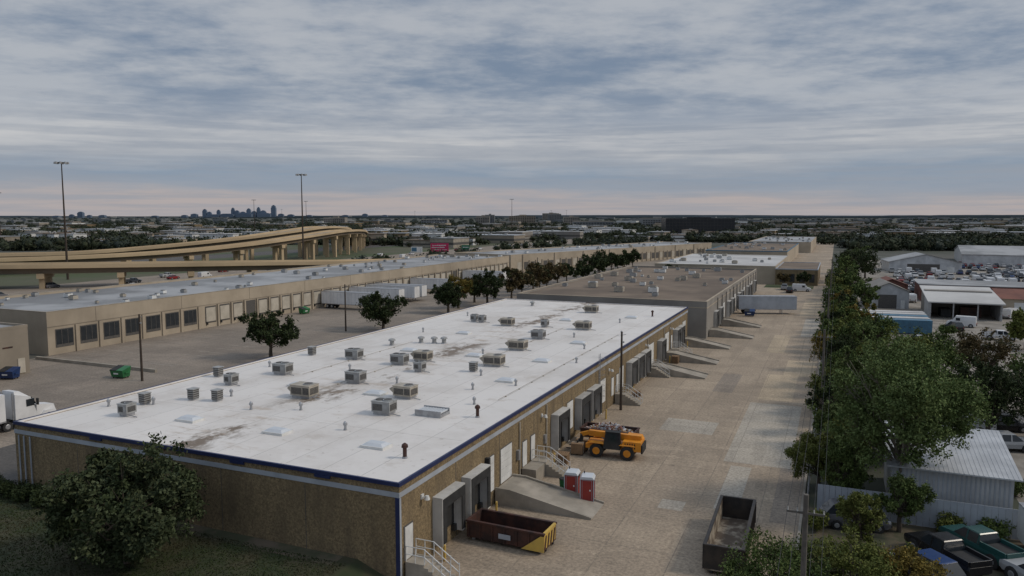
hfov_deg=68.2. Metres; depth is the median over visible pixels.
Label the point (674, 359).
pallet stack
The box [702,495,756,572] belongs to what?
black roll off dumpster
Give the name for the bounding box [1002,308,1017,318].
parked van
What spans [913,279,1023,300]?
red trim shop building
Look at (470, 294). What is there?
oak tree
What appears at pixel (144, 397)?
roof exhaust box
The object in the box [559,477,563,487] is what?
trash can
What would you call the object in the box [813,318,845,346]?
boundary tree
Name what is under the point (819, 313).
boundary tree
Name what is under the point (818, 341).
boundary tree
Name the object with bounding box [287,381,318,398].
rooftop air conditioner
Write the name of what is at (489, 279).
oak tree
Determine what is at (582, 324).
rooftop air conditioner
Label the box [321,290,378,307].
semi trailer
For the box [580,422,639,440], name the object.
debris dumpster
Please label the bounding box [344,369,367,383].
rooftop air conditioner
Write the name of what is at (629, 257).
street tree
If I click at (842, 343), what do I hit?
boundary tree
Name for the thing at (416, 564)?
dock stairs
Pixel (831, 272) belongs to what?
utility pole
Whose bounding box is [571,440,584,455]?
cardboard crate
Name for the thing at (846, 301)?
boundary tree
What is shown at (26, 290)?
highway road
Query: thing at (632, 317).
roof skylight
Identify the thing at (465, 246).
highway exit sign
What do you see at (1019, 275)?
parked car
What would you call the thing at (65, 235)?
mast light
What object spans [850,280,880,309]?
background tree
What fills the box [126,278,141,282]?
pickup truck
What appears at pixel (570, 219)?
distant office building
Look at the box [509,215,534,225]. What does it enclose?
distant office building
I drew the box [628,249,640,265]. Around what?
street tree
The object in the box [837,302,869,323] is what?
boundary tree
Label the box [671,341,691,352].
dock stairs
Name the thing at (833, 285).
boundary tree
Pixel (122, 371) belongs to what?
green dumpster
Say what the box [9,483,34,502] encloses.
boxwood shrub
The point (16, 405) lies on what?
semi truck
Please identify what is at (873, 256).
background tree
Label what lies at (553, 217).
distant office building
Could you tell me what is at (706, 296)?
brown roof warehouse
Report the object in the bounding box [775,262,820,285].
brick office building
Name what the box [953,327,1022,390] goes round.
background tree
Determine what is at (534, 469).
dock landing
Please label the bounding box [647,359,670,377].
dock stairs
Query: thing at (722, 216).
distant hills
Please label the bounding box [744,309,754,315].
car
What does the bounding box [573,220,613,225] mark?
distant office building
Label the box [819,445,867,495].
understory tree
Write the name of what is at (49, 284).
parked car
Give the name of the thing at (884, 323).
background tree
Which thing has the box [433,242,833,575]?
loading yard pavement
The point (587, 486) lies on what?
portable toilet
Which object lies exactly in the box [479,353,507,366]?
rooftop air conditioner
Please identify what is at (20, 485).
boxwood shrub
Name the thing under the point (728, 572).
understory tree
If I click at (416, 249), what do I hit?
roadside sign
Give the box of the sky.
[0,0,1023,215]
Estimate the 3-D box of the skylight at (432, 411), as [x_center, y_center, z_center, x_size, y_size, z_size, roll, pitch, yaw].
[-6.572,10.190,62.377,2.400,0.500,1.600,2,6,23]
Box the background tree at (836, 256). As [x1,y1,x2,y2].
[834,249,859,263]
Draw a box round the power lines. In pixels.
[777,262,834,575]
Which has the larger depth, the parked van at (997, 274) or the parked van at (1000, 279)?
the parked van at (997, 274)
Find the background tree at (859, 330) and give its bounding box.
[832,319,883,357]
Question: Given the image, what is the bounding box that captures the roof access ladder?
[599,354,604,396]
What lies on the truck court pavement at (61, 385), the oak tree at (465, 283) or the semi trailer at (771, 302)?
the oak tree at (465, 283)
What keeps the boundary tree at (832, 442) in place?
on the ground at (876, 484)
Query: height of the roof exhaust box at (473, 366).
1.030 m
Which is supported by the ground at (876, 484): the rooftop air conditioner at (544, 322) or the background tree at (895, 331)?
the background tree at (895, 331)
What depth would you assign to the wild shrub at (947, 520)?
53.62 m
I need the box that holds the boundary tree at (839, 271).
[829,267,844,274]
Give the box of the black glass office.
[661,217,734,233]
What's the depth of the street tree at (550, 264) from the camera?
238.90 m
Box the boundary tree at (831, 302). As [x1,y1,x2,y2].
[824,299,839,310]
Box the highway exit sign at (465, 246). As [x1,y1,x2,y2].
[462,245,469,250]
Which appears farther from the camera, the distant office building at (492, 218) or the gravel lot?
the distant office building at (492, 218)
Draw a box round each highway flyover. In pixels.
[0,226,351,260]
[0,229,367,262]
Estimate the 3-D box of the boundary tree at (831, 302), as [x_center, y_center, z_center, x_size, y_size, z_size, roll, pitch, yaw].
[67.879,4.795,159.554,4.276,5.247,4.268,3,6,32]
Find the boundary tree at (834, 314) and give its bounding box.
[824,311,843,326]
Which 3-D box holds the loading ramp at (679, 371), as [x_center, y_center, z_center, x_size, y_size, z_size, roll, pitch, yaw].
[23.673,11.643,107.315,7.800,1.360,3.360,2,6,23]
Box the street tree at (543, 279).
[525,265,553,287]
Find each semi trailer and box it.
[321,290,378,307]
[349,286,404,298]
[366,284,419,300]
[374,283,426,299]
[410,277,455,288]
[462,270,505,280]
[736,295,796,313]
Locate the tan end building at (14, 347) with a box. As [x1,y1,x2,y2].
[0,322,29,373]
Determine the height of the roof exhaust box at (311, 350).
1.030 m
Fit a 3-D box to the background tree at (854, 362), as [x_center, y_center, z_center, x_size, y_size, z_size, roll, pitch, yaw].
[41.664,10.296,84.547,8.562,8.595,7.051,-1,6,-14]
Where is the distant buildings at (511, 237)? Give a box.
[0,216,1023,247]
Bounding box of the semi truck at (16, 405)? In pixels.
[0,390,55,431]
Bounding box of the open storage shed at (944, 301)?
[919,285,1005,321]
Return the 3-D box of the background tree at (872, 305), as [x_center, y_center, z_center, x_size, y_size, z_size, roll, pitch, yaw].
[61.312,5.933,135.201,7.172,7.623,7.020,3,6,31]
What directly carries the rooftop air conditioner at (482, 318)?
on the white roof warehouse at (318, 478)
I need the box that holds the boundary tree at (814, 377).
[803,367,848,407]
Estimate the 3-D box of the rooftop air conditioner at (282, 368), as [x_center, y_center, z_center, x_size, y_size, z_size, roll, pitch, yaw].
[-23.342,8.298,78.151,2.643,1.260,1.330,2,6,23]
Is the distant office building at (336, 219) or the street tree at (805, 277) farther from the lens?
the distant office building at (336, 219)
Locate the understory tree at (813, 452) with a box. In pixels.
[783,430,840,488]
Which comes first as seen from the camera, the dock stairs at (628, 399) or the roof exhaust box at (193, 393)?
the roof exhaust box at (193, 393)
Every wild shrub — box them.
[808,508,829,531]
[934,510,966,530]
[976,514,1016,540]
[1014,479,1023,497]
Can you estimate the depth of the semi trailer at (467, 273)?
253.05 m
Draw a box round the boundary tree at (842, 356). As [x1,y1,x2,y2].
[818,352,853,385]
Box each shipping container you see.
[860,309,924,312]
[870,311,926,314]
[870,313,928,317]
[872,316,930,319]
[880,318,932,333]
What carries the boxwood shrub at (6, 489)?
on the front lawn at (203, 551)
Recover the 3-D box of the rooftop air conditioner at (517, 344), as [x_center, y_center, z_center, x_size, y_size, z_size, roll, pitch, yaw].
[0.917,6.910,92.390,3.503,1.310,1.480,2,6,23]
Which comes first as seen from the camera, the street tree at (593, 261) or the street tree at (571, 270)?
the street tree at (571, 270)
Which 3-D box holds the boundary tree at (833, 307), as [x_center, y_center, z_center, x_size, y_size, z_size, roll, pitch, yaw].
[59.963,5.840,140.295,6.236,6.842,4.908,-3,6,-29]
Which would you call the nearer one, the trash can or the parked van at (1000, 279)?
the trash can
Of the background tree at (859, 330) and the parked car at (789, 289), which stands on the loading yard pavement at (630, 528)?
the parked car at (789, 289)
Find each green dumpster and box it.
[110,365,130,378]
[298,306,309,313]
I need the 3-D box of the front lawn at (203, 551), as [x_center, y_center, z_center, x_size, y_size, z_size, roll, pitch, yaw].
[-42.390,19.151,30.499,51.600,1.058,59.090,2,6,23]
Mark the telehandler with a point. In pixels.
(630, 445)
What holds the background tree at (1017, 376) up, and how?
on the gravel lot
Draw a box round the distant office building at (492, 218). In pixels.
[485,214,494,222]
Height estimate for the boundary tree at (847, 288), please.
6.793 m
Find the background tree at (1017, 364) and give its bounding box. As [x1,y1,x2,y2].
[1003,351,1023,392]
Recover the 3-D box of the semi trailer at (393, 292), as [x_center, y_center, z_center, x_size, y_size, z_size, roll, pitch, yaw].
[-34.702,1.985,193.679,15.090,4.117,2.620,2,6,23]
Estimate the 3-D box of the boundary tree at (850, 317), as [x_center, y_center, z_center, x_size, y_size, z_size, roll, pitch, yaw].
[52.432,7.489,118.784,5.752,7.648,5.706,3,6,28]
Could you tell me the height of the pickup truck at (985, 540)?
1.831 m
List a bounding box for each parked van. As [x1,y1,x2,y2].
[198,272,211,276]
[792,284,810,291]
[904,273,911,279]
[909,293,916,302]
[934,270,941,275]
[945,315,976,327]
[971,275,979,280]
[986,277,995,280]
[993,273,1001,276]
[996,277,1004,280]
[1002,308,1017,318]
[1007,278,1016,281]
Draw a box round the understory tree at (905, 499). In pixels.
[872,471,937,532]
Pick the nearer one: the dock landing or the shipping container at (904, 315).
the dock landing
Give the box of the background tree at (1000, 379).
[954,355,1023,429]
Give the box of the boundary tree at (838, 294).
[829,289,857,303]
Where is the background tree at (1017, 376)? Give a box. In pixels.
[991,365,1023,423]
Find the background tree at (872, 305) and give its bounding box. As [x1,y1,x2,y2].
[845,302,877,320]
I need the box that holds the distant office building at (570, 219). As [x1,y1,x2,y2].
[563,216,578,222]
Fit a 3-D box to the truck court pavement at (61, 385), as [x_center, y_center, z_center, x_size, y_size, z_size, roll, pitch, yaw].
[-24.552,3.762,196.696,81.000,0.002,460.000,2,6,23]
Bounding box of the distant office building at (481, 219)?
[476,215,489,223]
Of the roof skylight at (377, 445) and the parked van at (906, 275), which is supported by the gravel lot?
the parked van at (906, 275)
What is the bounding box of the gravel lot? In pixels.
[856,260,1023,501]
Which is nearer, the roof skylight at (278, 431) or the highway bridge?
the roof skylight at (278, 431)
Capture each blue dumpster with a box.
[0,366,19,379]
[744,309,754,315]
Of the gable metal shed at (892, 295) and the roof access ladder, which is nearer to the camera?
the roof access ladder
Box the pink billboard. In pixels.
[431,243,448,251]
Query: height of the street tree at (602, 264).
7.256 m
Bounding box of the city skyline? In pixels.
[52,205,387,217]
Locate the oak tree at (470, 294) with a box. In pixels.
[461,277,483,302]
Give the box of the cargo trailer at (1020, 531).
[1017,502,1023,544]
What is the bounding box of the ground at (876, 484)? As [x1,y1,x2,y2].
[0,216,1023,549]
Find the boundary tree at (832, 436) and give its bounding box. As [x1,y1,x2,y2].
[813,411,880,454]
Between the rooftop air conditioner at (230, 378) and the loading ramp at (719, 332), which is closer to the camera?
the rooftop air conditioner at (230, 378)
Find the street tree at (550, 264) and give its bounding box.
[545,261,558,285]
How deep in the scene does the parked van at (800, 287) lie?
224.41 m
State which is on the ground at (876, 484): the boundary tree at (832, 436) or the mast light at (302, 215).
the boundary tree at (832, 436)
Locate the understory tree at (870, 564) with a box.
[800,527,911,575]
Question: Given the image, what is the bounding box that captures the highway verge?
[0,240,581,288]
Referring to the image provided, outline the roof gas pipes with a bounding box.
[304,328,616,399]
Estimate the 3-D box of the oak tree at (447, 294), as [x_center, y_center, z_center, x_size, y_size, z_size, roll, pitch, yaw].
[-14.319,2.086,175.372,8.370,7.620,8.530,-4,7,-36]
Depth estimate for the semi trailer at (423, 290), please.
201.73 m
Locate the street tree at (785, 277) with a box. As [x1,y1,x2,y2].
[776,272,790,283]
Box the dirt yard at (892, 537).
[799,504,1023,575]
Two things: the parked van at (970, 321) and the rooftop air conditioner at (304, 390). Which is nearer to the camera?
the rooftop air conditioner at (304, 390)
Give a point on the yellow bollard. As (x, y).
(444, 549)
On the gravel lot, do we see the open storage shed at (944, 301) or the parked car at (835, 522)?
the open storage shed at (944, 301)
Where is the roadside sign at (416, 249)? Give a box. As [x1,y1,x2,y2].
[411,247,421,255]
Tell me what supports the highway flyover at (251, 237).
on the ground at (876, 484)
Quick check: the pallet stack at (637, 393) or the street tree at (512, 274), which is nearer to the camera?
the pallet stack at (637, 393)
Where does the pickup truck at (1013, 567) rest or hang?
on the dirt yard at (892, 537)
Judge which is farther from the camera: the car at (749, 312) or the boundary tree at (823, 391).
the car at (749, 312)
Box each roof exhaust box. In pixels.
[137,391,151,404]
[186,387,199,400]
[210,388,223,401]
[212,366,223,376]
[308,346,316,355]
[468,361,478,371]
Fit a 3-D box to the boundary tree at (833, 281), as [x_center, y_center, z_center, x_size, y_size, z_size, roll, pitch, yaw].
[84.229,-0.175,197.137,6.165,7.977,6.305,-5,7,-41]
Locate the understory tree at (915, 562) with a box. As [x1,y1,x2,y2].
[877,541,953,575]
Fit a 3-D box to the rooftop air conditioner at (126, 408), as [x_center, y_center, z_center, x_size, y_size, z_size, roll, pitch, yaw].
[-31.199,9.903,61.914,1.943,1.160,1.080,2,6,22]
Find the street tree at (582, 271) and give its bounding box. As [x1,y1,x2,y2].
[575,260,594,276]
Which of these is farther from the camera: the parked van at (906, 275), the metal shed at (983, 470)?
the parked van at (906, 275)
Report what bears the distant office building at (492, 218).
on the ground at (876, 484)
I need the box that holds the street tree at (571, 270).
[554,262,576,280]
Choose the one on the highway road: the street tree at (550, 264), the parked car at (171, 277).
the parked car at (171, 277)
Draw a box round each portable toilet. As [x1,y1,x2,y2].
[564,466,580,492]
[580,471,595,501]
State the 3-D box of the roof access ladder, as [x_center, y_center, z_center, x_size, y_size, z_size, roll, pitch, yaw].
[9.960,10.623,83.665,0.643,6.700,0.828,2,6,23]
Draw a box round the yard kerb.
[796,360,820,549]
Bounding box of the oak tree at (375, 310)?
[355,290,408,328]
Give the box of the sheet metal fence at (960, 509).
[817,484,1018,539]
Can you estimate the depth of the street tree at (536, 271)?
220.55 m
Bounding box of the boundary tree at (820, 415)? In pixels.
[807,400,846,433]
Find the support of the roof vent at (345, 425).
on the white roof warehouse at (318, 478)
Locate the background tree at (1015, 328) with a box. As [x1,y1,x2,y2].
[1002,307,1023,340]
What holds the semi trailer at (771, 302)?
on the loading yard pavement at (630, 528)
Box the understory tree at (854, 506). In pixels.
[834,491,887,544]
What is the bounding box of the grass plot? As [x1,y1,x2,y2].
[764,284,813,288]
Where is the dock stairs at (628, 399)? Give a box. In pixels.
[615,383,642,405]
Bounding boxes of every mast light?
[53,161,68,279]
[295,174,306,259]
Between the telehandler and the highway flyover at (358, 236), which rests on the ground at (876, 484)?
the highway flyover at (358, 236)
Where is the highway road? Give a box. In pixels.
[0,238,621,294]
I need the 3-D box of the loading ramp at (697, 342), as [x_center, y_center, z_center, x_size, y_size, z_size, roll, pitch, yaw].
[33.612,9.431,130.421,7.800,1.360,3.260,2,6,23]
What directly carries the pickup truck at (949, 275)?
on the gravel lot
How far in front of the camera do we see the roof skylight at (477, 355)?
87.85 m
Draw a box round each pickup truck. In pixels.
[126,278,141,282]
[159,272,174,277]
[781,284,787,288]
[904,530,992,575]
[911,272,918,276]
[938,273,945,278]
[938,524,1023,569]
[946,273,954,278]
[981,330,1016,340]
[999,557,1023,575]
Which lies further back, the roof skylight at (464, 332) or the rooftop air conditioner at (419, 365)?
the roof skylight at (464, 332)
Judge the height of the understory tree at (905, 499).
4.498 m
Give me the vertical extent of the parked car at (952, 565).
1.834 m
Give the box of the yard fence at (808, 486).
[807,360,821,493]
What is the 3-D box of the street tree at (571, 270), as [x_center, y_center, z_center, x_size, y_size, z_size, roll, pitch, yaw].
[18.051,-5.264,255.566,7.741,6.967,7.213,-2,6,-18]
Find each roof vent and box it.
[106,398,110,406]
[343,421,346,430]
[388,338,395,345]
[401,443,407,458]
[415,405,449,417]
[418,336,424,342]
[431,336,437,343]
[441,336,447,343]
[475,404,479,417]
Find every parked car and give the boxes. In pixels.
[45,282,59,287]
[166,275,179,279]
[786,286,793,292]
[820,498,892,533]
[890,548,966,575]
[945,321,964,330]
[959,414,996,429]
[981,412,1023,432]
[986,268,993,272]
[997,430,1023,452]
[1016,273,1023,277]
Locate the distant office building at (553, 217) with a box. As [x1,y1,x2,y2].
[548,213,560,222]
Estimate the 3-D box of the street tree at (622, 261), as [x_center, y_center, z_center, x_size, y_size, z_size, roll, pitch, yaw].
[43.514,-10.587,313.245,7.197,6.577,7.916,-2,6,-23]
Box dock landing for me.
[522,461,544,479]
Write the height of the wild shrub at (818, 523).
1.615 m
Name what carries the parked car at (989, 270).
on the gravel lot
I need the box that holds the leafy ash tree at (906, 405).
[822,327,999,472]
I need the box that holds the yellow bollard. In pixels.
[443,544,445,560]
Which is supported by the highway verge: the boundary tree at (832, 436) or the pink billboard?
the pink billboard
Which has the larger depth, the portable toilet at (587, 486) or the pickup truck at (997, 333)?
the pickup truck at (997, 333)
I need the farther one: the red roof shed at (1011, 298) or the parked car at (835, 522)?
the red roof shed at (1011, 298)
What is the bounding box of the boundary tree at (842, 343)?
[819,333,859,361]
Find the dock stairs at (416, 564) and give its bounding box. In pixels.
[405,538,459,575]
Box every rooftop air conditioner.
[117,401,136,416]
[223,372,239,385]
[271,361,293,375]
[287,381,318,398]
[344,348,363,359]
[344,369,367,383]
[371,397,400,415]
[389,352,411,365]
[389,382,420,399]
[410,349,433,361]
[413,360,429,372]
[470,314,478,321]
[478,315,489,322]
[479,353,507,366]
[498,317,514,325]
[505,339,531,350]
[530,329,549,339]
[540,319,549,326]
[573,320,592,330]
[582,305,599,312]
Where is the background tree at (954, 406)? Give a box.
[928,378,979,425]
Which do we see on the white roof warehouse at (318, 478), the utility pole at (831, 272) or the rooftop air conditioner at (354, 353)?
the rooftop air conditioner at (354, 353)
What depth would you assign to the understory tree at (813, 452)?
62.02 m
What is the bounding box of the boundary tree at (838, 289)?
[820,286,843,308]
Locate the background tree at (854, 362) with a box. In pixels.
[836,343,906,392]
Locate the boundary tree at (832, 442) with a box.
[820,435,875,482]
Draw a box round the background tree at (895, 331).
[856,324,945,358]
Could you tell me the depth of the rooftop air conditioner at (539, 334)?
100.18 m
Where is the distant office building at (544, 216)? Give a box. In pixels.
[542,213,558,219]
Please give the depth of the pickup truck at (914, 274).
274.85 m
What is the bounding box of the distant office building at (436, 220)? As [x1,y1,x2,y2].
[421,218,447,222]
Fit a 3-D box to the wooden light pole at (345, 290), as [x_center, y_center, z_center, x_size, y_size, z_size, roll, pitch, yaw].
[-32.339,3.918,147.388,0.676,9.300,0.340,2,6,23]
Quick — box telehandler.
[566,429,645,460]
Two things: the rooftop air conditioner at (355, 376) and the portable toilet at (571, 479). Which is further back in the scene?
the rooftop air conditioner at (355, 376)
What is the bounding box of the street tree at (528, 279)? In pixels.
[516,273,539,291]
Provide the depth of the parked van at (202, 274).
272.43 m
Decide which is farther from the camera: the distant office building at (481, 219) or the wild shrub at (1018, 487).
the distant office building at (481, 219)
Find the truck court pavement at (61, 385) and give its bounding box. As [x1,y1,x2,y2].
[0,259,668,483]
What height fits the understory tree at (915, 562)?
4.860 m
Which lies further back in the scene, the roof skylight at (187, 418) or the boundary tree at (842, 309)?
the boundary tree at (842, 309)
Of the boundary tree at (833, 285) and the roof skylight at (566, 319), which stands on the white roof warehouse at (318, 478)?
the roof skylight at (566, 319)
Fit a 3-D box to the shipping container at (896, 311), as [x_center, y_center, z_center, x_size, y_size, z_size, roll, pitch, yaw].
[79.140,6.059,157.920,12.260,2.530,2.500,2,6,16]
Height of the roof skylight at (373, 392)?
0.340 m
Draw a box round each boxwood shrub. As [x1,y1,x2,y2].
[0,478,19,490]
[0,482,18,498]
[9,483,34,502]
[11,479,30,496]
[28,488,46,507]
[29,482,55,497]
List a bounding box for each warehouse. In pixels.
[0,254,508,355]
[13,298,687,575]
[454,241,711,271]
[516,265,756,338]
[655,252,788,283]
[705,242,798,261]
[749,235,815,252]
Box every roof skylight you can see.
[175,414,204,423]
[262,426,292,435]
[360,440,392,450]
[363,389,387,396]
[400,347,417,351]
[456,331,471,334]
[465,352,483,357]
[495,377,517,383]
[532,358,551,362]
[559,318,572,321]
[570,340,586,344]
[625,315,637,318]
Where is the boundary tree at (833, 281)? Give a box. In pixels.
[824,273,843,287]
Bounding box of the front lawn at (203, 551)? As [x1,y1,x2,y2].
[0,492,383,575]
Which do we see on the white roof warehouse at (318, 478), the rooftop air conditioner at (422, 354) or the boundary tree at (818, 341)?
the rooftop air conditioner at (422, 354)
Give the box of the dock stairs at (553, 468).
[532,445,569,477]
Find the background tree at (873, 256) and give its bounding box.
[850,247,883,277]
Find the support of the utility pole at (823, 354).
on the ground at (876, 484)
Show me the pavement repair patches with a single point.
(766, 435)
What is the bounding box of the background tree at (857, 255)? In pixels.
[842,247,875,276]
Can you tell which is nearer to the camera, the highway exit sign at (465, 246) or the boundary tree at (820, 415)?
the boundary tree at (820, 415)
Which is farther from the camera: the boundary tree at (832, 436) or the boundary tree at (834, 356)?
the boundary tree at (834, 356)
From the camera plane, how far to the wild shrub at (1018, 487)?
60.45 m
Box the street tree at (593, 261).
[579,253,599,275]
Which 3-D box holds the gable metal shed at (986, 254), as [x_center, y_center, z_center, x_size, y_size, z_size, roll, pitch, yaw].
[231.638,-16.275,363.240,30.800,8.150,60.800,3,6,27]
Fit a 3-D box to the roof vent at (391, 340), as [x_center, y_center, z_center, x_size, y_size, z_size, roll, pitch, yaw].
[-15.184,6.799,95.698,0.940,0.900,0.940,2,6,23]
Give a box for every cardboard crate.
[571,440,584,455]
[576,436,588,451]
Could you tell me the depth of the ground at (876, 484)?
475.84 m
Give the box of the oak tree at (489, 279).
[471,268,506,302]
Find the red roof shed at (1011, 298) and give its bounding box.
[991,288,1023,310]
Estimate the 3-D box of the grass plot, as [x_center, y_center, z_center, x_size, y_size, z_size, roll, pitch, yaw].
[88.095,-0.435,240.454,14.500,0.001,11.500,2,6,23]
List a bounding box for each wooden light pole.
[138,314,143,380]
[344,284,346,330]
[619,332,625,409]
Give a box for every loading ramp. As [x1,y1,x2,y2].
[495,474,603,519]
[651,361,708,378]
[665,349,719,364]
[682,336,730,349]
[709,327,754,338]
[720,317,761,327]
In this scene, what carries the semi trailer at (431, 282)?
on the truck court pavement at (61, 385)
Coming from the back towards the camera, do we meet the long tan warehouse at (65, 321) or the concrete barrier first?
the long tan warehouse at (65, 321)
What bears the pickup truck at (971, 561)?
on the dirt yard at (892, 537)
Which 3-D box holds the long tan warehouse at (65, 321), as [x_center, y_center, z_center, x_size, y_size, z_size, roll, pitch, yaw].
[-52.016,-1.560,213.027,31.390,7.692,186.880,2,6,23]
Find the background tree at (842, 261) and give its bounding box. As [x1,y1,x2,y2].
[827,254,858,275]
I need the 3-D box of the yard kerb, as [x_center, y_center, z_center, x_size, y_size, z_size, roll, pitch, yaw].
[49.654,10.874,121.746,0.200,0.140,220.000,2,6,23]
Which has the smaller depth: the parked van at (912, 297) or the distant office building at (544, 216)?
the parked van at (912, 297)
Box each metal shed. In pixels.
[860,278,911,308]
[874,276,909,289]
[881,252,961,272]
[882,420,1023,516]
[954,245,1023,265]
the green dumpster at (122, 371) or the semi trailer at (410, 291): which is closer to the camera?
the green dumpster at (122, 371)
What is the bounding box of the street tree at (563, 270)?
[552,262,568,282]
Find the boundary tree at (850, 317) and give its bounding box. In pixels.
[826,311,862,335]
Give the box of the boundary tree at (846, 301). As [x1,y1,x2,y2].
[838,297,859,309]
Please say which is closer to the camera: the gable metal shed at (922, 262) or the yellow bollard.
the yellow bollard
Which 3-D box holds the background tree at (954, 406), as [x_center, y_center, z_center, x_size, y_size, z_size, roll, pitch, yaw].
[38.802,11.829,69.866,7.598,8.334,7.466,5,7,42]
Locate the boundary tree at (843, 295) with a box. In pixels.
[837,290,861,307]
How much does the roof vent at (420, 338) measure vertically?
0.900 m
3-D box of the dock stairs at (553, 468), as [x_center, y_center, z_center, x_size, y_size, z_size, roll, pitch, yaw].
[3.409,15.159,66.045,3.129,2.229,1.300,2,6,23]
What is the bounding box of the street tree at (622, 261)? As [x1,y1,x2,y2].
[613,255,625,268]
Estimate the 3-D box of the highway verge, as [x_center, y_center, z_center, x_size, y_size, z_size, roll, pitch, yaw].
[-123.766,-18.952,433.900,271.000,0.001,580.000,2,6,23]
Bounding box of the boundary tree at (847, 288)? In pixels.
[833,285,853,300]
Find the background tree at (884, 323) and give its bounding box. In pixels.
[860,312,899,343]
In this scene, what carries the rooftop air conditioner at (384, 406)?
on the white roof warehouse at (318, 478)
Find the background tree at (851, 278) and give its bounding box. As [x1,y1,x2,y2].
[839,263,871,294]
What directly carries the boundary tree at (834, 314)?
on the ground at (876, 484)
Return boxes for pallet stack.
[556,451,569,464]
[632,390,640,396]
[671,355,679,363]
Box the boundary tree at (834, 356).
[819,345,852,393]
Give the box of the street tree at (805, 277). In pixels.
[796,270,811,283]
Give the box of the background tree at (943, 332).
[899,318,958,365]
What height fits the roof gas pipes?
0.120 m
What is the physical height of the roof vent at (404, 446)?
1.050 m
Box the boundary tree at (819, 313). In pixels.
[815,309,839,321]
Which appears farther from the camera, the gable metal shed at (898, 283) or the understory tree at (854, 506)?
the gable metal shed at (898, 283)
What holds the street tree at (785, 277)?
on the grass plot
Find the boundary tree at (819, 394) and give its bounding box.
[806,373,849,433]
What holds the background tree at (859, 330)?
on the ground at (876, 484)
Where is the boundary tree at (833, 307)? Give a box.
[820,304,837,319]
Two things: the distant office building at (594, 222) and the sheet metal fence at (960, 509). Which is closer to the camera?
the sheet metal fence at (960, 509)
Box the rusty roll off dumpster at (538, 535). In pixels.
[466,508,556,552]
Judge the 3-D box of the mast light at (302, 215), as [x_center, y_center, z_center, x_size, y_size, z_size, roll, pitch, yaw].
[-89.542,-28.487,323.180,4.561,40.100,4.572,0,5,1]
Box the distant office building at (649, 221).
[640,217,661,226]
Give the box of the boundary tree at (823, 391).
[819,383,856,406]
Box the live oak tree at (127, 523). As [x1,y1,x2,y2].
[35,431,209,568]
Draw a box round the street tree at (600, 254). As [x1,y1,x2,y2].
[591,248,610,272]
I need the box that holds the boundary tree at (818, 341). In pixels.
[809,330,858,363]
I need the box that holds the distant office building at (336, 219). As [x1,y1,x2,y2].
[324,216,347,223]
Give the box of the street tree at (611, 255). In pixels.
[603,252,620,269]
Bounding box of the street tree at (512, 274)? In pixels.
[498,266,524,298]
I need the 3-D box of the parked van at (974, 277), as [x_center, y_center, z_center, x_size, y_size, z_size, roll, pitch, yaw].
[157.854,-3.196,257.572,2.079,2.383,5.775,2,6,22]
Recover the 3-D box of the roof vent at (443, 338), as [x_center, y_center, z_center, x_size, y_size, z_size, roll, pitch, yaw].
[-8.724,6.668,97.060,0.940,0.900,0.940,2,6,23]
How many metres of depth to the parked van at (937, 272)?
280.35 m
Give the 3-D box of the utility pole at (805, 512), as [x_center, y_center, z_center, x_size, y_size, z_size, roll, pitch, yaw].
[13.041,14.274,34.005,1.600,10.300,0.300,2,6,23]
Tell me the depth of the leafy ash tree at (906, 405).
55.70 m
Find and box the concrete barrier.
[35,356,156,372]
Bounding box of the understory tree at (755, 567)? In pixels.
[717,525,837,575]
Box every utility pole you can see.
[786,494,824,575]
[816,329,831,409]
[824,289,829,318]
[828,269,834,304]
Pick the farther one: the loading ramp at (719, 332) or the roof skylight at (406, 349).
the loading ramp at (719, 332)
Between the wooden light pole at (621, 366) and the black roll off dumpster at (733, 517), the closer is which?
the black roll off dumpster at (733, 517)
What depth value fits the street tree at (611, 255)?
304.29 m
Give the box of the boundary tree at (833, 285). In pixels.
[822,283,841,296]
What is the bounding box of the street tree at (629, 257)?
[620,249,635,265]
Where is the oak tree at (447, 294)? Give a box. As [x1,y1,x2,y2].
[429,281,467,312]
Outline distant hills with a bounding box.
[0,215,1023,217]
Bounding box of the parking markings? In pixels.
[78,311,412,365]
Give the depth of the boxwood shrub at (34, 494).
55.84 m
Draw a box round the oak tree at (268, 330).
[238,308,300,356]
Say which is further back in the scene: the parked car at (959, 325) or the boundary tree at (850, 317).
the parked car at (959, 325)
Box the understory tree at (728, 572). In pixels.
[716,554,759,575]
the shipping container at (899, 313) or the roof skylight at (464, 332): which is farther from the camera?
the shipping container at (899, 313)
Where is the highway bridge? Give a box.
[0,258,390,288]
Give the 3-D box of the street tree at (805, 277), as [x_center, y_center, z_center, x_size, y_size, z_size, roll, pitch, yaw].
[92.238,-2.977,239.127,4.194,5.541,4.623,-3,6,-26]
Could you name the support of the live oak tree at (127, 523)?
on the front lawn at (203, 551)
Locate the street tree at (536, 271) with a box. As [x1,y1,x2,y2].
[525,262,543,288]
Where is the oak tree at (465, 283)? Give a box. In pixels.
[443,274,473,308]
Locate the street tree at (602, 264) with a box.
[596,258,608,272]
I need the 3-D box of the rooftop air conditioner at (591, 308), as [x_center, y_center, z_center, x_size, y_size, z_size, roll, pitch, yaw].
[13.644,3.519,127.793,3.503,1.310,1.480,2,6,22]
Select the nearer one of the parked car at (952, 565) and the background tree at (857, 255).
the parked car at (952, 565)
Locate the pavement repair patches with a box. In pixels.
[657,300,820,525]
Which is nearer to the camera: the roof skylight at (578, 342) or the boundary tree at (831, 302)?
the roof skylight at (578, 342)
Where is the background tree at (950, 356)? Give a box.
[907,338,977,383]
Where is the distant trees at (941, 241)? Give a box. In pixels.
[0,217,1023,258]
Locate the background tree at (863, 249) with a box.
[851,246,870,252]

